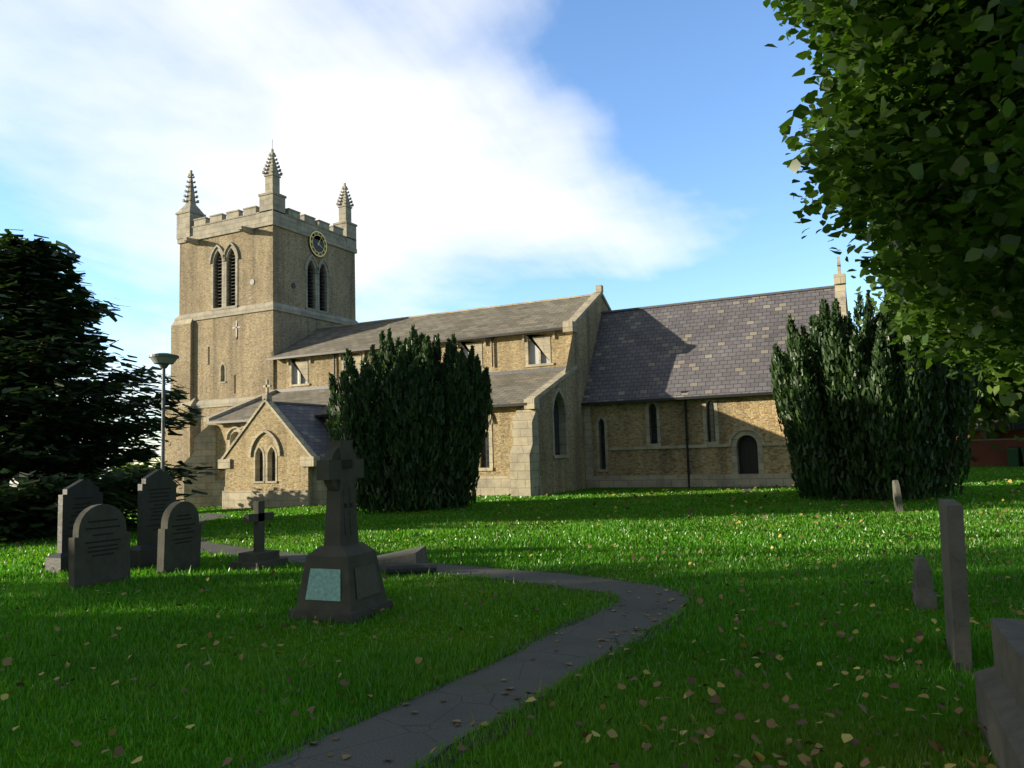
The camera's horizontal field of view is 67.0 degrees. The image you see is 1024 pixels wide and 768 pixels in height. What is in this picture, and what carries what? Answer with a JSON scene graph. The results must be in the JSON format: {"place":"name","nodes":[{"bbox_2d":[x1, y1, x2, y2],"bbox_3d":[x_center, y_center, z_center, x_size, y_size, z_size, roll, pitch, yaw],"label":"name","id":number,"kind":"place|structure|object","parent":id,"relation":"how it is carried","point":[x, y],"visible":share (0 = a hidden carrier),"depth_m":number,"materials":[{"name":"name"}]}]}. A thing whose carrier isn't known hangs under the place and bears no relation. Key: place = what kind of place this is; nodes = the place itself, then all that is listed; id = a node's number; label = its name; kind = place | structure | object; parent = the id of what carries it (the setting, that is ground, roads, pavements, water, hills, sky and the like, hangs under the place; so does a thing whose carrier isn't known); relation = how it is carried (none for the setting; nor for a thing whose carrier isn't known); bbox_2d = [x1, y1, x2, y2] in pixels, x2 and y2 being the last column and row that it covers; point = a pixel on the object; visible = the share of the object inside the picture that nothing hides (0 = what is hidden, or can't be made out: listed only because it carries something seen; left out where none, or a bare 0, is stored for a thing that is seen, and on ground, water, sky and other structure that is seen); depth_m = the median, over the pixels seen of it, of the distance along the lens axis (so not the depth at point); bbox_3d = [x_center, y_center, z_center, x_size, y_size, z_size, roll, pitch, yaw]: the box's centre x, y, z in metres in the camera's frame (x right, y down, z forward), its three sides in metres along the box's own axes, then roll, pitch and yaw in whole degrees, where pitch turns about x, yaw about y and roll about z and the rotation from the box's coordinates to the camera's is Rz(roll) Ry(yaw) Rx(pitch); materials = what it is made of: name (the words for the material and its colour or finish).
{"place":"outdoors","nodes":[
{"label":"outdoors","id":0,"kind":"place"},
{"bbox_2d":[165,139,357,500],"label":"church tower","id":1,"kind":"structure","parent":0,"point":[265,279],"depth_m":42.58,"materials":[{"name":"beige stone"}]},
{"bbox_2d":[123,512,701,767],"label":"path","id":2,"kind":"structure","parent":0,"point":[401,735],"depth_m":5.37,"materials":[{"name":"grey asphalt"}]},
{"bbox_2d":[0,0,890,478],"label":"sky","id":3,"kind":"structure","parent":0,"point":[486,153],"materials":[{"name":"blue"}]},
{"bbox_2d":[0,465,1023,767],"bbox_3d":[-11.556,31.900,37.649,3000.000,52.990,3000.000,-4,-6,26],"label":"lawn","id":4,"kind":"structure","parent":0,"point":[984,474],"depth_m":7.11,"materials":[{"name":"green plant"}]},
{"bbox_2d":[45,479,102,572],"bbox_3d":[-6.763,2.341,12.128,0.340,1.680,0.900,-4,-6,23],"label":"gravestone","id":5,"kind":"object","parent":4,"relation":"on","point":[77,498],"visible":0.47,"depth_m":11.91,"materials":[{"name":"black stone"}]},
{"bbox_2d":[68,504,129,588],"bbox_3d":[-5.494,2.297,10.329,0.132,1.375,0.780,-7,-7,29],"label":"gravestone","id":6,"kind":"object","parent":4,"relation":"on","point":[99,546],"visible":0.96,"depth_m":10.26,"materials":[{"name":"black stone"}]},
{"bbox_2d":[0,229,225,543],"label":"conifer tree","id":7,"kind":"object","parent":4,"relation":"on","point":[47,317],"visible":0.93,"depth_m":19.26,"materials":[{"name":"green plant"}]},
{"bbox_2d":[100,460,177,514],"bbox_3d":[-14.650,4.074,30.018,3.376,2.767,3.173,-6,-7,39],"label":"light shrub","id":8,"kind":"object","parent":4,"relation":"on","point":[134,475],"depth_m":29.57,"materials":[{"name":"plant"}]},
{"bbox_2d":[130,469,175,567],"bbox_3d":[-5.724,2.281,12.479,0.360,1.800,0.900,-4,-6,25],"label":"gravestone","id":9,"kind":"object","parent":4,"relation":"on","point":[156,493],"visible":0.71,"depth_m":12.31,"materials":[{"name":"black stone"}]},
{"bbox_2d":[149,353,178,471],"bbox_3d":[-7.641,1.440,16.936,0.620,4.250,0.620,-4,-6,26],"label":"lamp post","id":10,"kind":"object","parent":4,"relation":"on","point":[163,361],"visible":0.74,"depth_m":16.95,"materials":[{"name":"metal"}]},
{"bbox_2d":[157,501,200,572],"bbox_3d":[-4.996,2.427,11.638,0.133,1.318,0.720,-2,-5,22],"label":"gravestone","id":11,"kind":"object","parent":4,"relation":"on","point":[179,540],"visible":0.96,"depth_m":11.56,"materials":[{"name":"black stone"}]},
{"bbox_2d":[229,501,287,569],"bbox_3d":[-3.837,2.370,11.738,0.560,1.180,0.640,-4,-6,26],"label":"cross gravestone","id":12,"kind":"object","parent":4,"relation":"on","point":[259,555],"visible":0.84,"depth_m":11.67,"materials":[{"name":"stone"}]},
{"bbox_2d":[288,440,393,623],"bbox_3d":[-1.763,1.576,8.006,0.760,1.980,0.760,-4,-5,23],"label":"celtic cross","id":13,"kind":"object","parent":4,"relation":"on","point":[341,581],"visible":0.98,"depth_m":7.81,"materials":[{"name":"stone"}]},
{"bbox_2d":[377,545,436,575],"bbox_3d":[-1.569,2.513,10.819,1.214,0.400,0.920,-2,-5,9],"label":"grave ledger","id":14,"kind":"object","parent":4,"relation":"on","point":[414,560],"visible":0.74,"depth_m":10.69,"materials":[{"name":"stone"}]},
{"bbox_2d":[325,324,492,512],"bbox_3d":[-3.129,1.184,23.627,5.093,5.829,5.184,-4,-6,26],"label":"irish yew","id":15,"kind":"object","parent":4,"relation":"on","point":[410,419],"visible":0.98,"depth_m":22.04,"materials":[{"name":"green plant"}]},
{"bbox_2d":[214,486,793,509],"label":"grass","id":16,"kind":"structure","parent":4,"relation":"on","point":[548,495],"depth_m":31.32,"materials":[{"name":"green plant"}]},
{"bbox_2d":[1,478,1023,767],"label":"fallen leaves","id":17,"kind":"object","parent":4,"relation":"on","point":[757,756],"visible":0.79,"depth_m":5.33,"materials":[{"name":"brown plant"}]},
{"bbox_2d":[184,256,847,508],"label":"church walls","id":18,"kind":"structure","parent":4,"relation":"on","point":[553,435],"depth_m":31.53,"materials":[{"name":"beige stone"}]},
{"bbox_2d":[206,285,835,459],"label":"church roofs","id":19,"kind":"structure","parent":18,"relation":"on","point":[713,348],"depth_m":33.38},
{"bbox_2d":[738,487,752,490],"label":"path to chancel door","id":20,"kind":"structure","parent":4,"relation":"on","point":[745,488],"depth_m":28.83,"materials":[{"name":"grey stone"}]},
{"bbox_2d":[769,290,984,501],"bbox_3d":[10.456,0.433,22.488,5.569,6.299,5.365,-4,-6,26],"label":"irish yew","id":21,"kind":"object","parent":4,"relation":"on","point":[865,417],"visible":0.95,"depth_m":20.95,"materials":[{"name":"green plant"}]},
{"bbox_2d":[763,0,1023,389],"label":"sycamore tree","id":22,"kind":"object","parent":4,"relation":"on","point":[919,164],"visible":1,"depth_m":7.94,"materials":[{"name":"green plant"}]},
{"bbox_2d":[892,480,903,512],"bbox_3d":[8.780,2.697,17.594,0.093,1.023,0.600,-6,-6,17],"label":"gravestone","id":23,"kind":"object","parent":4,"relation":"on","point":[897,499],"depth_m":17.42,"materials":[{"name":"grey stone"}]},
{"bbox_2d":[911,555,937,609],"bbox_3d":[4.032,1.981,7.586,0.180,0.560,0.480,-4,-6,23],"label":"gravestone","id":24,"kind":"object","parent":4,"relation":"on","point":[924,595],"depth_m":7.41,"materials":[{"name":"grey stone"}]},
{"bbox_2d":[852,286,1023,438],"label":"tree","id":25,"kind":"object","parent":4,"relation":"on","point":[989,435],"visible":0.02,"depth_m":48.81,"materials":[{"name":"green plant"}]},
{"bbox_2d":[938,499,972,672],"bbox_3d":[3.263,1.594,5.692,0.100,1.440,0.700,-3,-5,24],"label":"gravestone","id":26,"kind":"object","parent":4,"relation":"on","point":[955,585],"visible":0.64,"depth_m":5.41,"materials":[{"name":"black stone"}]},
{"bbox_2d":[951,345,1023,461],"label":"tree","id":27,"kind":"object","parent":4,"relation":"on","point":[1007,396],"visible":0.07,"depth_m":41.65,"materials":[{"name":"green plant"}]},
{"bbox_2d":[952,412,1023,465],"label":"brick wall","id":28,"kind":"structure","parent":4,"relation":"on","point":[985,452],"depth_m":45.14,"materials":[{"name":"red brick"}]},
{"bbox_2d":[974,618,1023,767],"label":"gravestone","id":29,"kind":"object","parent":4,"relation":"on","point":[999,685],"visible":0.86,"depth_m":3.76,"materials":[{"name":"grey stone"}]},
{"bbox_2d":[1006,447,1023,466],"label":"wheelie bin","id":30,"kind":"object","parent":4,"relation":"on","point":[1014,456],"visible":0.92,"depth_m":42.99,"materials":[{"name":"green plastic"}]},
{"bbox_2d":[1021,447,1023,463],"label":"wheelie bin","id":31,"kind":"object","parent":4,"relation":"on","point":[1022,449],"visible":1,"depth_m":42.58,"materials":[{"name":"green plastic"}]}
]}

